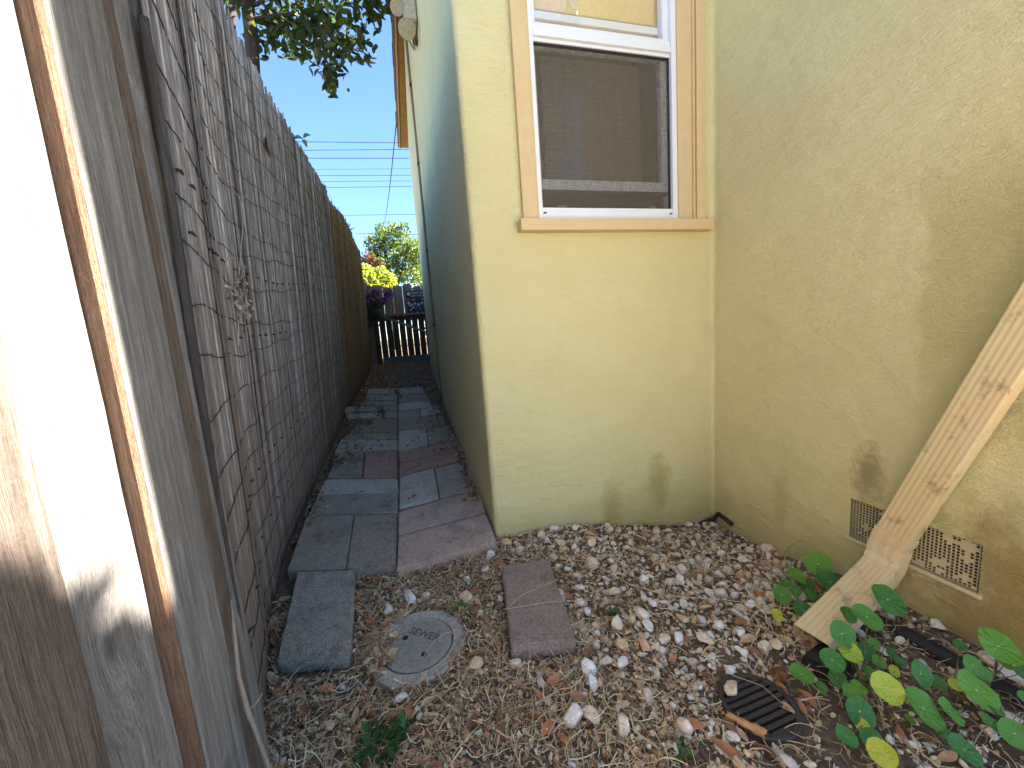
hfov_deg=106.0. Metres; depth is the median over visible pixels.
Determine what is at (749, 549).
quartz stone
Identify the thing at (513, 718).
grass tuft
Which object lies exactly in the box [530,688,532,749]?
straw stem
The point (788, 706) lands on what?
dry leaf
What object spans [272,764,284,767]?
dry leaf
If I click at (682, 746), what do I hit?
weed
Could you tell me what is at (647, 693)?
quartz stone
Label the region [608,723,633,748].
straw stem
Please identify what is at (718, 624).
quartz stone
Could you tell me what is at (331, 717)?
straw stem
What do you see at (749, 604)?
quartz stone
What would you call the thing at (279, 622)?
dry leaf
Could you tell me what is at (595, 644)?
quartz stone
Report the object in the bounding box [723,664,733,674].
quartz stone
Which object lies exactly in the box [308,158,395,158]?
power line
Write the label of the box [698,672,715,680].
dry leaf
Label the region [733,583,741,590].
quartz stone
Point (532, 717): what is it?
dry leaf
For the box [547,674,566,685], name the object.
dry leaf
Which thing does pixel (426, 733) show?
dry leaf
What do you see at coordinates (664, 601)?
quartz stone
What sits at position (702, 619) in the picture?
quartz stone
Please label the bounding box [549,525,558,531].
quartz stone
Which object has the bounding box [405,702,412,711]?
dry leaf
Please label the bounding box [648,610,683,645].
grass tuft
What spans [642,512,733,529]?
edging pipe
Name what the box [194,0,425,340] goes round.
sky
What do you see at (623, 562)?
quartz stone
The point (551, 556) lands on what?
quartz stone
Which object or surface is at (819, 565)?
nasturtium
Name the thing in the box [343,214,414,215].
power line
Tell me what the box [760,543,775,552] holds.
quartz stone
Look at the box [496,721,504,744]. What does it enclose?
dry leaf
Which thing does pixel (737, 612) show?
quartz stone
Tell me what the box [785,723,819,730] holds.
straw stem
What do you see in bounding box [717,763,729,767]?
quartz stone
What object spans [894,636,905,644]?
quartz stone
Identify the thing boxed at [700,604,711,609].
quartz stone
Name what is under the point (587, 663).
quartz stone
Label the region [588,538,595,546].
quartz stone
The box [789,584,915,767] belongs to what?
nasturtium
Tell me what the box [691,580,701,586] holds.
quartz stone
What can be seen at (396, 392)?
path weed
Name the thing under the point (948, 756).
stone
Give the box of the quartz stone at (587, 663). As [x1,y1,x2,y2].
[580,657,596,676]
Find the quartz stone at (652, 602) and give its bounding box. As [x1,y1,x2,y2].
[647,598,656,606]
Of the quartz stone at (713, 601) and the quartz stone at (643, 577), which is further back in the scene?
the quartz stone at (643, 577)
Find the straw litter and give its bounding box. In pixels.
[263,516,1023,767]
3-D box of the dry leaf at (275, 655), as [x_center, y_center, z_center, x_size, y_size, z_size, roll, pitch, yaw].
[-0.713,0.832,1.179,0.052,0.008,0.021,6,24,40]
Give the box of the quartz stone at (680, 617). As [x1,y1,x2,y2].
[676,613,689,622]
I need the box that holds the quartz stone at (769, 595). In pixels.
[765,591,774,599]
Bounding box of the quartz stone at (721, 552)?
[717,550,724,556]
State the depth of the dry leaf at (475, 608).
1.33 m
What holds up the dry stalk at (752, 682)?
on the drain grate
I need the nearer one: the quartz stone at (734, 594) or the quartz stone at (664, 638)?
the quartz stone at (664, 638)
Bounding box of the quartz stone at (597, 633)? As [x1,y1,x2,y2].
[594,630,600,636]
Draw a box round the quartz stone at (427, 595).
[421,592,429,599]
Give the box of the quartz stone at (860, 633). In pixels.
[856,629,866,637]
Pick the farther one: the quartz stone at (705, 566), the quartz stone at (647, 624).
the quartz stone at (705, 566)
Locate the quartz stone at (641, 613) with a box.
[633,606,649,619]
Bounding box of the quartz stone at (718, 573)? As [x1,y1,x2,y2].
[714,570,722,577]
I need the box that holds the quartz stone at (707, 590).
[704,588,713,596]
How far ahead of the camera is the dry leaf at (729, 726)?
0.90 m
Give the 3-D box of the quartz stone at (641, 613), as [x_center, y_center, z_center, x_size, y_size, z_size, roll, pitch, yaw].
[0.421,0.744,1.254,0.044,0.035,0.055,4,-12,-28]
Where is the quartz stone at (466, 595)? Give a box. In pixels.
[459,590,472,602]
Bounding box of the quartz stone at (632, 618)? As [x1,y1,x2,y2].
[627,614,635,623]
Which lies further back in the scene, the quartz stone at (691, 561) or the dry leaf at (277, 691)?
the quartz stone at (691, 561)
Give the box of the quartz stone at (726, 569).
[722,565,732,574]
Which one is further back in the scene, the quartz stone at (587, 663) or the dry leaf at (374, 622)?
the dry leaf at (374, 622)
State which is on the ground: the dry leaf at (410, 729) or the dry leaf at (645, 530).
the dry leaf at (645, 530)
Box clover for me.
[451,599,468,612]
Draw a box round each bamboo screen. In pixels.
[138,0,346,717]
[328,197,369,406]
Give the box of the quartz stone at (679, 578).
[675,574,684,584]
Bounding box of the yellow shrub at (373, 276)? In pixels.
[362,263,397,331]
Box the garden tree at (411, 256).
[361,221,421,345]
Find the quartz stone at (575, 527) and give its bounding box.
[572,524,578,530]
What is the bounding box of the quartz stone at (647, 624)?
[642,619,652,631]
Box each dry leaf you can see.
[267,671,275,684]
[267,723,281,739]
[270,636,276,644]
[270,662,277,673]
[271,685,283,695]
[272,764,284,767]
[274,651,278,660]
[277,620,286,627]
[279,596,290,600]
[294,682,300,693]
[299,702,308,714]
[306,673,330,684]
[316,683,338,691]
[352,707,358,722]
[354,625,366,629]
[354,697,370,707]
[361,690,369,698]
[366,619,377,626]
[371,707,376,716]
[381,749,388,764]
[386,710,399,716]
[399,709,417,725]
[400,753,408,760]
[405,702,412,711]
[407,725,419,734]
[409,756,426,765]
[420,681,425,699]
[420,696,434,706]
[425,726,429,736]
[427,760,443,767]
[449,652,457,667]
[456,557,464,563]
[458,605,464,620]
[466,714,476,731]
[468,606,480,612]
[468,650,482,656]
[473,588,480,593]
[473,596,480,605]
[483,625,494,630]
[488,635,498,645]
[491,585,502,590]
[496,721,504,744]
[498,705,502,714]
[502,651,507,665]
[513,706,524,712]
[514,683,526,691]
[524,714,539,720]
[528,710,543,717]
[535,689,544,701]
[541,717,555,735]
[542,667,553,676]
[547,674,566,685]
[558,732,569,745]
[560,685,568,699]
[564,592,574,599]
[570,691,584,701]
[583,643,589,656]
[610,627,628,634]
[619,652,630,656]
[619,690,629,699]
[624,706,630,716]
[629,700,638,716]
[634,679,643,692]
[637,537,644,543]
[642,527,647,536]
[652,748,658,759]
[668,654,676,660]
[683,635,689,640]
[687,718,704,728]
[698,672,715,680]
[709,737,742,762]
[723,717,737,733]
[735,618,747,624]
[736,727,748,741]
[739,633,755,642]
[743,624,755,636]
[746,646,763,660]
[755,589,762,597]
[755,745,779,764]
[768,666,788,682]
[772,682,787,693]
[779,701,794,713]
[798,689,816,708]
[798,698,807,715]
[801,640,810,650]
[895,725,904,741]
[917,734,935,743]
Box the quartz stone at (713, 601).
[708,596,716,605]
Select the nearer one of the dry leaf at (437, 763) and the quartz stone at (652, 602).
the dry leaf at (437, 763)
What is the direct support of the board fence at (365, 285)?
on the ground
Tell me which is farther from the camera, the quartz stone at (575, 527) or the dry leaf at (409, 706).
the quartz stone at (575, 527)
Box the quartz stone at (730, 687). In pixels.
[724,680,736,695]
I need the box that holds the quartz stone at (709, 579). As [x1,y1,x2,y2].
[704,576,713,584]
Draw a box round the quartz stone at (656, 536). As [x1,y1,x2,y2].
[653,533,659,538]
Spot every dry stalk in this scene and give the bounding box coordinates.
[477,637,535,671]
[503,594,634,609]
[505,580,554,609]
[559,558,792,608]
[628,710,659,748]
[727,673,778,700]
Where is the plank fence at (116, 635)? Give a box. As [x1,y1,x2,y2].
[0,0,270,767]
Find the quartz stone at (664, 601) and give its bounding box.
[659,600,669,603]
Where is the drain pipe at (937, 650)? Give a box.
[859,614,1023,710]
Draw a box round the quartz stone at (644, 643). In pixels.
[639,632,649,650]
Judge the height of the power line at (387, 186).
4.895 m
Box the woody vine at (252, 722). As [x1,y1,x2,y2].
[230,599,271,767]
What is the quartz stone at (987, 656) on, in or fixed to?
on the ground
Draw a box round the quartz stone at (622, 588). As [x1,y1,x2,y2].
[620,586,625,591]
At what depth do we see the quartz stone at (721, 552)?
1.72 m
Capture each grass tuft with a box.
[487,698,532,739]
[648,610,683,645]
[677,553,724,585]
[760,539,822,591]
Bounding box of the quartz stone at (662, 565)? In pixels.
[660,563,666,571]
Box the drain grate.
[718,673,802,746]
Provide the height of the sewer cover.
0.083 m
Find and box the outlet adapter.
[802,642,857,685]
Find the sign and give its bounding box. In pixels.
[405,290,424,312]
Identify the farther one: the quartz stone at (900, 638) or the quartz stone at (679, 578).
the quartz stone at (679, 578)
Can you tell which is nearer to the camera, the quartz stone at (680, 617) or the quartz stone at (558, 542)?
the quartz stone at (680, 617)
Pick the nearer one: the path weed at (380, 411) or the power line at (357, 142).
the path weed at (380, 411)
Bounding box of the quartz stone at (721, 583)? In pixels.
[716,581,725,585]
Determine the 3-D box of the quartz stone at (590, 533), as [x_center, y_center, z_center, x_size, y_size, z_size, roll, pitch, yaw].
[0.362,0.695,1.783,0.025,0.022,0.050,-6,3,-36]
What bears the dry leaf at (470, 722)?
on the ground
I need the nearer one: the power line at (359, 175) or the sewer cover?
the sewer cover
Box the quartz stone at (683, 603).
[680,598,687,608]
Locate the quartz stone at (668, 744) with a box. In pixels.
[665,740,678,755]
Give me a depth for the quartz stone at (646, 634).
1.16 m
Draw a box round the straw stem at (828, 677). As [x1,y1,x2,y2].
[807,668,842,707]
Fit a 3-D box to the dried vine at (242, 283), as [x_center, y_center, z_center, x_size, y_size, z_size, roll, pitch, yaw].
[-0.982,-0.456,1.390,0.031,0.629,0.498,-7,9,-21]
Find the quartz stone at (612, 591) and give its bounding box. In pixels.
[604,587,620,594]
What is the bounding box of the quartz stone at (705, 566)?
[702,564,709,573]
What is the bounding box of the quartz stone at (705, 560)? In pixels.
[702,559,710,564]
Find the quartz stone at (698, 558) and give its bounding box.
[695,555,702,563]
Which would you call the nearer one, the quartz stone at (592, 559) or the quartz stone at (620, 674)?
the quartz stone at (620, 674)
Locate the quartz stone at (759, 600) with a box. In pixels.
[755,596,765,604]
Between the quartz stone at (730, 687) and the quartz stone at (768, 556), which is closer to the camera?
the quartz stone at (730, 687)
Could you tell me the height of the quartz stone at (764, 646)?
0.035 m
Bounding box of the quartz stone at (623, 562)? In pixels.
[620,560,625,567]
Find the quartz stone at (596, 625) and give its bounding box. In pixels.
[592,622,599,629]
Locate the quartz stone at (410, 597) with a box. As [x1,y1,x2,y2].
[404,589,415,603]
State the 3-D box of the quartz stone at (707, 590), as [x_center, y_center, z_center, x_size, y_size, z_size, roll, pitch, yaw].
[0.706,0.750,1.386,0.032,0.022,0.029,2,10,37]
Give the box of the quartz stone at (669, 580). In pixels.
[665,578,673,583]
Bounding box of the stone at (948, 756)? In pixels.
[937,750,957,761]
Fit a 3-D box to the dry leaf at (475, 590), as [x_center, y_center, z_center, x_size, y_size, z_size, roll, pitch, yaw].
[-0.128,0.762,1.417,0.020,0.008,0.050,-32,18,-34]
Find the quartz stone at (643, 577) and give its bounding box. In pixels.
[639,574,648,583]
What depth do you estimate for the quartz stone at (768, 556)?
1.69 m
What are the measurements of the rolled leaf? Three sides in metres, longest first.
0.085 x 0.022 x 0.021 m
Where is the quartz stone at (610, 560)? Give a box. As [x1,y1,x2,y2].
[607,558,613,563]
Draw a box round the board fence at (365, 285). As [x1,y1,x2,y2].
[195,6,372,475]
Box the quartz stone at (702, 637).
[696,631,713,644]
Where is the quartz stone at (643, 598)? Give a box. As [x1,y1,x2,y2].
[640,594,647,601]
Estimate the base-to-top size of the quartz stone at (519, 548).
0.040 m
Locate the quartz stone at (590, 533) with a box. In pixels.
[585,531,594,535]
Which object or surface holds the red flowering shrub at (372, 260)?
on the ground
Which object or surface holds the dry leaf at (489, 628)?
on the ground
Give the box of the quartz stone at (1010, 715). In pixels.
[1003,710,1023,723]
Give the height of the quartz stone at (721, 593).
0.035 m
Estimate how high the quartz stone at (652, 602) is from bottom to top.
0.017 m
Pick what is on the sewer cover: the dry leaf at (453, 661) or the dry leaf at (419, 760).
the dry leaf at (453, 661)
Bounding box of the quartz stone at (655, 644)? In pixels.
[652,642,660,651]
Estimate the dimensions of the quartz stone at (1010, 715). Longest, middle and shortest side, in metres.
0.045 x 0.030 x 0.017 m
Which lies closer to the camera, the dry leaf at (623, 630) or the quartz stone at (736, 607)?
the dry leaf at (623, 630)
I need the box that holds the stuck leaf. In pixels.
[264,135,272,158]
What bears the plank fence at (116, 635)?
on the ground
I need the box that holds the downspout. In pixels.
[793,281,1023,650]
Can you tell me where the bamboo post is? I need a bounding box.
[128,0,244,638]
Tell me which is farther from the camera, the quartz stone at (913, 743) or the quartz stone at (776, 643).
the quartz stone at (776, 643)
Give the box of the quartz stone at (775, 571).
[773,568,789,578]
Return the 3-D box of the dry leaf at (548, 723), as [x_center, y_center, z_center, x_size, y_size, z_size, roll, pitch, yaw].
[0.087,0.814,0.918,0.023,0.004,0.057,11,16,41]
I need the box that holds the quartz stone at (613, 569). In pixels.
[611,565,617,572]
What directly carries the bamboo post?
on the ground
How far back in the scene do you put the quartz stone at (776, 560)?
1.59 m
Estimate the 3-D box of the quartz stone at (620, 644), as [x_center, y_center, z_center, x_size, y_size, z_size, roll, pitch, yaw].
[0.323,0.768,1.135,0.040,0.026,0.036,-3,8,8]
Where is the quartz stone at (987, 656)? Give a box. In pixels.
[977,650,994,667]
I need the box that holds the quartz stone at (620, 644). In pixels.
[615,638,628,651]
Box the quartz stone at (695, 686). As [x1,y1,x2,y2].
[692,682,702,689]
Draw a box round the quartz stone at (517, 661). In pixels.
[510,658,522,669]
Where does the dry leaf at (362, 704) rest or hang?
on the ground
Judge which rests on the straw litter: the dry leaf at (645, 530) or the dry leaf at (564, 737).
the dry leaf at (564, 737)
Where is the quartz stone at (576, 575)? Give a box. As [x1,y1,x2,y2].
[572,572,580,577]
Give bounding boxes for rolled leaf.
[725,711,766,739]
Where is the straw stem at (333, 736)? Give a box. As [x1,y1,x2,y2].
[313,736,351,745]
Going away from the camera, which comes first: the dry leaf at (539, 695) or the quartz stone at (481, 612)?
the dry leaf at (539, 695)
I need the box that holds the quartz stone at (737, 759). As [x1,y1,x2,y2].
[731,755,745,767]
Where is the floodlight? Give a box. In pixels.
[390,0,417,49]
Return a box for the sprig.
[286,133,310,146]
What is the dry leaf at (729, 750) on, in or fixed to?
on the ground
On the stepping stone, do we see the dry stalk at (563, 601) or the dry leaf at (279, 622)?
the dry stalk at (563, 601)
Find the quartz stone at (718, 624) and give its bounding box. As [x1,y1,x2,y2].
[713,619,723,629]
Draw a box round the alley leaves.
[292,359,479,544]
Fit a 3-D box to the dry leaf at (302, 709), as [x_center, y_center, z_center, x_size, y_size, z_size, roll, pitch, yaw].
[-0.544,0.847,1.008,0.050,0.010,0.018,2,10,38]
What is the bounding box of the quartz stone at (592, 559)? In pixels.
[585,556,597,569]
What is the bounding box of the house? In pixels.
[390,0,1023,667]
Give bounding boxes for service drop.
[384,125,396,222]
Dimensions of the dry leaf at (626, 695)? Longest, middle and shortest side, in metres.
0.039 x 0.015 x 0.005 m
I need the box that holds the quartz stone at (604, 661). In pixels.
[599,654,612,664]
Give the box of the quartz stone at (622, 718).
[615,713,629,735]
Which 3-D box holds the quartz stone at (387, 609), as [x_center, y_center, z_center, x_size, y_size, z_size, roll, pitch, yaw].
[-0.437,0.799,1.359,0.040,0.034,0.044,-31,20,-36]
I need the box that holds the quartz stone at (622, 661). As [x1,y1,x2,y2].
[617,656,627,668]
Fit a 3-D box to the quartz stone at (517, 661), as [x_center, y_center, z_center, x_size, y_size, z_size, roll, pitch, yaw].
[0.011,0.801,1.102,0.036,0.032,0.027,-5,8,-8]
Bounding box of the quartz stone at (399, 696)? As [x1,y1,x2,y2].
[395,692,407,702]
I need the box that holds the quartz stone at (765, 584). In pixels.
[761,581,770,589]
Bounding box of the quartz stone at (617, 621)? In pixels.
[611,615,623,629]
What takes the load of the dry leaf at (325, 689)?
on the ground
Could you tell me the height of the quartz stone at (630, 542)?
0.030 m
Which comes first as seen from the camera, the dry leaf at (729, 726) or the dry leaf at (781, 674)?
the dry leaf at (729, 726)
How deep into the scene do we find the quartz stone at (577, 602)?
1.32 m
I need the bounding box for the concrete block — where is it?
[277,570,355,673]
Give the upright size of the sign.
0.449 m
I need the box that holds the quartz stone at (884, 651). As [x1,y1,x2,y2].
[878,646,888,655]
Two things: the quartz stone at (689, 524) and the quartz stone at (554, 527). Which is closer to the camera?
the quartz stone at (554, 527)
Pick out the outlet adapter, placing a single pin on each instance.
(811, 657)
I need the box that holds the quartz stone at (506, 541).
[501,538,511,545]
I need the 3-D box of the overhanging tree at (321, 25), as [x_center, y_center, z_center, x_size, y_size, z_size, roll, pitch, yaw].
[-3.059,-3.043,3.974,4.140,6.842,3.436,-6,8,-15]
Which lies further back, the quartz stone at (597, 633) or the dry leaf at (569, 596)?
the dry leaf at (569, 596)
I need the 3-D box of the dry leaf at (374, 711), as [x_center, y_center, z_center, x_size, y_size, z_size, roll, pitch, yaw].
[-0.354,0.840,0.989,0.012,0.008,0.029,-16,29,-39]
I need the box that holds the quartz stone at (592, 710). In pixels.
[583,705,599,723]
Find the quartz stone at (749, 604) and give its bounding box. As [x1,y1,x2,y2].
[744,599,755,607]
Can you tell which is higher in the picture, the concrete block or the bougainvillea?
the bougainvillea
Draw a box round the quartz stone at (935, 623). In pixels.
[928,619,946,629]
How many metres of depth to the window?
1.76 m
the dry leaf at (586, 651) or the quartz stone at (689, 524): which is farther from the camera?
the quartz stone at (689, 524)
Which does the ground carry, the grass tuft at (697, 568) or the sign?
the grass tuft at (697, 568)
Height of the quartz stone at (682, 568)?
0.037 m
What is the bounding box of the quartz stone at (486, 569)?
[482,565,488,571]
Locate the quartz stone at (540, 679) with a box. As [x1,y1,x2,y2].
[537,673,544,686]
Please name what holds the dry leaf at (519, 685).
on the ground
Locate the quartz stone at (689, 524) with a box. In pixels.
[684,522,692,527]
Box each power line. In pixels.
[297,141,396,142]
[303,149,408,150]
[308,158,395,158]
[318,175,401,175]
[321,181,361,181]
[326,186,411,187]
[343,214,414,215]
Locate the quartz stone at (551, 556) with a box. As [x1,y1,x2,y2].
[549,553,556,559]
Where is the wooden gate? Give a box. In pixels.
[367,284,429,364]
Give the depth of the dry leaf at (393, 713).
0.98 m
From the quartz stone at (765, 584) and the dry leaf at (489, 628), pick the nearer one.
the dry leaf at (489, 628)
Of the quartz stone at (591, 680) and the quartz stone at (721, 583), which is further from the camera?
the quartz stone at (721, 583)
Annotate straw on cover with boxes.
[360,607,410,677]
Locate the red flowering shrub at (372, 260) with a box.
[363,252,385,267]
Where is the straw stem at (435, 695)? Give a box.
[412,684,463,706]
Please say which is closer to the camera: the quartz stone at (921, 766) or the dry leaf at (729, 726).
the quartz stone at (921, 766)
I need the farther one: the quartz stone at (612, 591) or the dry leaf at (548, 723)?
the quartz stone at (612, 591)
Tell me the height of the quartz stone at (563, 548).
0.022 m
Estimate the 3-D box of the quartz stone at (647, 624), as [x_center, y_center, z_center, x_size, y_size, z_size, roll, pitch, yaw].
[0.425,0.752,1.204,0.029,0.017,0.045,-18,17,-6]
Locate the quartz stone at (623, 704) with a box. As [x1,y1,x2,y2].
[620,700,628,708]
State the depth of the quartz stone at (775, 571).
1.49 m
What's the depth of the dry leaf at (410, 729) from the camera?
0.93 m
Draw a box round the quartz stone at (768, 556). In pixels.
[765,552,771,559]
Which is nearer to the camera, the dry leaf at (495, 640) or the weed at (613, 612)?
the dry leaf at (495, 640)
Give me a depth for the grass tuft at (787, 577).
1.47 m
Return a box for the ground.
[264,339,1023,767]
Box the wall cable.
[405,40,442,399]
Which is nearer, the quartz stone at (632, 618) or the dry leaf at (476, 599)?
the quartz stone at (632, 618)
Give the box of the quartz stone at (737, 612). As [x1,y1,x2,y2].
[728,608,743,617]
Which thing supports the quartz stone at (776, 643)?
on the ground
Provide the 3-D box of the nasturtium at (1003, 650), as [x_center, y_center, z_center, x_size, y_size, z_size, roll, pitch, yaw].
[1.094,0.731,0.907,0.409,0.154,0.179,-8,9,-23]
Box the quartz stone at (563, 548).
[559,545,567,551]
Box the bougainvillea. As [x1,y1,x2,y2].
[365,287,394,363]
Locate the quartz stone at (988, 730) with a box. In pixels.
[979,724,992,734]
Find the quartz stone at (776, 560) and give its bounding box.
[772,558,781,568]
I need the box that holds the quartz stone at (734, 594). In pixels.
[731,591,738,598]
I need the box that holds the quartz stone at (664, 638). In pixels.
[658,633,670,644]
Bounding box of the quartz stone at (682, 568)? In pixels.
[677,563,687,574]
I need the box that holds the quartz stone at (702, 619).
[696,614,706,623]
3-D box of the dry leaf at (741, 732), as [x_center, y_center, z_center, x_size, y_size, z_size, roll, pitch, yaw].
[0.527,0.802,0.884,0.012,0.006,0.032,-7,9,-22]
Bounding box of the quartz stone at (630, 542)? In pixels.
[627,538,633,545]
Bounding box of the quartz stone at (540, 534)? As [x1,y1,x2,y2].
[537,530,544,537]
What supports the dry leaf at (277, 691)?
on the ground
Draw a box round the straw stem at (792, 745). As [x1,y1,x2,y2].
[776,744,810,760]
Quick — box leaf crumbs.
[265,518,1023,767]
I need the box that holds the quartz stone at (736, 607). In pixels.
[734,603,746,611]
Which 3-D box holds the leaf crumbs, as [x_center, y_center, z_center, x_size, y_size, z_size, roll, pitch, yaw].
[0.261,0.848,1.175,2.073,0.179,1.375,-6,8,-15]
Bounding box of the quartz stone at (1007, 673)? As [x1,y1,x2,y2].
[997,663,1023,682]
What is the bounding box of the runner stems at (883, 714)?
[816,636,1023,767]
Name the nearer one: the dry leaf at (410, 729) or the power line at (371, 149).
the dry leaf at (410, 729)
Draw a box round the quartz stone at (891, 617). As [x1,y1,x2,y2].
[884,612,894,618]
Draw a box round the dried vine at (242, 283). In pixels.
[219,165,253,345]
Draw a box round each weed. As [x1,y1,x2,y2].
[349,718,405,767]
[376,406,385,415]
[388,710,415,738]
[393,386,402,398]
[606,606,618,616]
[667,736,696,763]
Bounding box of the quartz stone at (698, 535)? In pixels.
[695,533,701,538]
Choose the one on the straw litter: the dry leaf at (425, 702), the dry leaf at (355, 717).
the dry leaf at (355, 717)
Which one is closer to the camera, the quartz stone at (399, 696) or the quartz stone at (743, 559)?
the quartz stone at (399, 696)
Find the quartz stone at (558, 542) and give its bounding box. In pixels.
[556,539,564,546]
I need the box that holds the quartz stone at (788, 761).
[772,748,797,767]
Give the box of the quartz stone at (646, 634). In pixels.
[644,632,649,638]
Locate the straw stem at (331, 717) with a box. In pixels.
[319,700,358,749]
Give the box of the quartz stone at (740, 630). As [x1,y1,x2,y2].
[734,626,744,636]
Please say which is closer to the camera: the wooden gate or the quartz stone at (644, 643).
the quartz stone at (644, 643)
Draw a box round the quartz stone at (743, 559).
[737,556,748,562]
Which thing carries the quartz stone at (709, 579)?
on the ground
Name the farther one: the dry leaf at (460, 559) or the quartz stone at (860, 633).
the dry leaf at (460, 559)
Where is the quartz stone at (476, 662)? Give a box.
[467,656,483,668]
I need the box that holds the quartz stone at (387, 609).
[383,604,393,615]
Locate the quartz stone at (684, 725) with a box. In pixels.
[675,717,692,735]
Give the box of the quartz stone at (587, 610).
[584,607,590,615]
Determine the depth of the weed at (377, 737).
0.90 m
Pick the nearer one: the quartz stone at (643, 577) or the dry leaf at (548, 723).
the dry leaf at (548, 723)
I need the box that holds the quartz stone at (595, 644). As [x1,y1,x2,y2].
[592,641,599,648]
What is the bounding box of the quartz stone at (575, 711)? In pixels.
[563,702,582,727]
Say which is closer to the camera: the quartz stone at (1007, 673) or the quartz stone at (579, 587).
the quartz stone at (1007, 673)
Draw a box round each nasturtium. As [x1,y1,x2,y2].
[771,551,839,621]
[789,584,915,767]
[904,627,1023,766]
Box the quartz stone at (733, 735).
[724,730,739,741]
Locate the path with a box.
[288,387,496,580]
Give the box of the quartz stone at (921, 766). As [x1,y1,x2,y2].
[918,764,929,767]
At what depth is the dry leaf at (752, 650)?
1.10 m
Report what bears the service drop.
attached to the house
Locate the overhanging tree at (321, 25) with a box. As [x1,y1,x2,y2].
[223,0,391,98]
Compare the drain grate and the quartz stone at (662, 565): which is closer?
the drain grate
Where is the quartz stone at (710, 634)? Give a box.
[706,631,713,636]
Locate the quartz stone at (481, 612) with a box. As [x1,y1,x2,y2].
[478,609,483,616]
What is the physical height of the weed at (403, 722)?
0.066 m
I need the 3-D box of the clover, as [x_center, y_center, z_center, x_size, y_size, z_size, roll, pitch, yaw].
[-0.178,0.773,1.331,0.065,0.052,0.070,-6,8,-15]
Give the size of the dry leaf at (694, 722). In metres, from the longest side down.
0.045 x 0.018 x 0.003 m
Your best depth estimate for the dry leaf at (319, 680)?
1.08 m
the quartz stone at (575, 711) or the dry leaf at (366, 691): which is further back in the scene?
the dry leaf at (366, 691)
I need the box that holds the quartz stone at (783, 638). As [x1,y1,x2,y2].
[779,636,791,643]
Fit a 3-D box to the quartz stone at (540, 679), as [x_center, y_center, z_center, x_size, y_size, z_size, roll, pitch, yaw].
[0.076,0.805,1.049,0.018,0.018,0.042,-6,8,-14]
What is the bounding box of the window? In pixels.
[508,0,713,232]
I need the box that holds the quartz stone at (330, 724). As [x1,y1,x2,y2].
[325,720,334,729]
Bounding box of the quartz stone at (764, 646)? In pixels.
[757,640,769,656]
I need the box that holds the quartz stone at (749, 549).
[744,546,753,552]
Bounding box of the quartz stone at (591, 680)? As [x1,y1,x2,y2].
[588,674,597,691]
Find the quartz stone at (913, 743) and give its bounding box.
[906,740,921,749]
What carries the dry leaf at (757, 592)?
on the ground
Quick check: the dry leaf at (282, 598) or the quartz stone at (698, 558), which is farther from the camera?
the quartz stone at (698, 558)
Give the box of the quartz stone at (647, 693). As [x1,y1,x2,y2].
[643,688,653,705]
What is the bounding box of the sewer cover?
[369,610,464,691]
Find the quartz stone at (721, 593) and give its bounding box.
[714,588,727,597]
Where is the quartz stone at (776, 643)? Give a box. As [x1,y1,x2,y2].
[769,638,782,649]
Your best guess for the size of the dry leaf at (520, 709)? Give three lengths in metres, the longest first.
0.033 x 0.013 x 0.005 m
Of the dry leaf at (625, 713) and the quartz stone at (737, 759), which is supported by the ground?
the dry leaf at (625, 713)
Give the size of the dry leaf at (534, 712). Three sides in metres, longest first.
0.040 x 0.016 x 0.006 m
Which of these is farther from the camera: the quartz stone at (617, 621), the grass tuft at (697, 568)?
the grass tuft at (697, 568)
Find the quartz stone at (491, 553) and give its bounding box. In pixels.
[487,550,494,558]
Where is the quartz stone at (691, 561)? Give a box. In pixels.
[688,559,694,565]
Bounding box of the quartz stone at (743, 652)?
[734,646,748,657]
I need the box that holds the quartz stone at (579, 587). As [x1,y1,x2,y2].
[574,585,584,589]
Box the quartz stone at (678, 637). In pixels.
[674,631,683,645]
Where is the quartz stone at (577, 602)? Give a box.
[574,598,584,606]
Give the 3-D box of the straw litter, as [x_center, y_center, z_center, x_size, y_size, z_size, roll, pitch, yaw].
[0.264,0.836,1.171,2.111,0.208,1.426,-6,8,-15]
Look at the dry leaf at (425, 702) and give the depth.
1.00 m
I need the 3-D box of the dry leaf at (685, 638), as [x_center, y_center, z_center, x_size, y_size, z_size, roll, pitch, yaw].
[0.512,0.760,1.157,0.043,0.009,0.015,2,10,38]
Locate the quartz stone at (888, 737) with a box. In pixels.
[885,734,894,744]
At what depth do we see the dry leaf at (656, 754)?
0.85 m
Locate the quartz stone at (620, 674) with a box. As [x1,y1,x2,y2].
[617,671,624,677]
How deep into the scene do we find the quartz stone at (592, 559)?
1.53 m
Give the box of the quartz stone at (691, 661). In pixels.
[687,657,697,664]
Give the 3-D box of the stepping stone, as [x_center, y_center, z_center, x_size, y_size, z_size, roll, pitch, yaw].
[0.074,0.751,1.324,0.192,0.052,0.408,-5,8,-5]
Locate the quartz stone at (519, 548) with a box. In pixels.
[515,545,523,553]
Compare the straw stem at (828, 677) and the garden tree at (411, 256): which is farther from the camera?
the garden tree at (411, 256)
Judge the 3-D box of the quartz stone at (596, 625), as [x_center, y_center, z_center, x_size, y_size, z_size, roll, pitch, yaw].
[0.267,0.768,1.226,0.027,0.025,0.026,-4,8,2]
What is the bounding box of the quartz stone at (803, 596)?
[791,592,806,601]

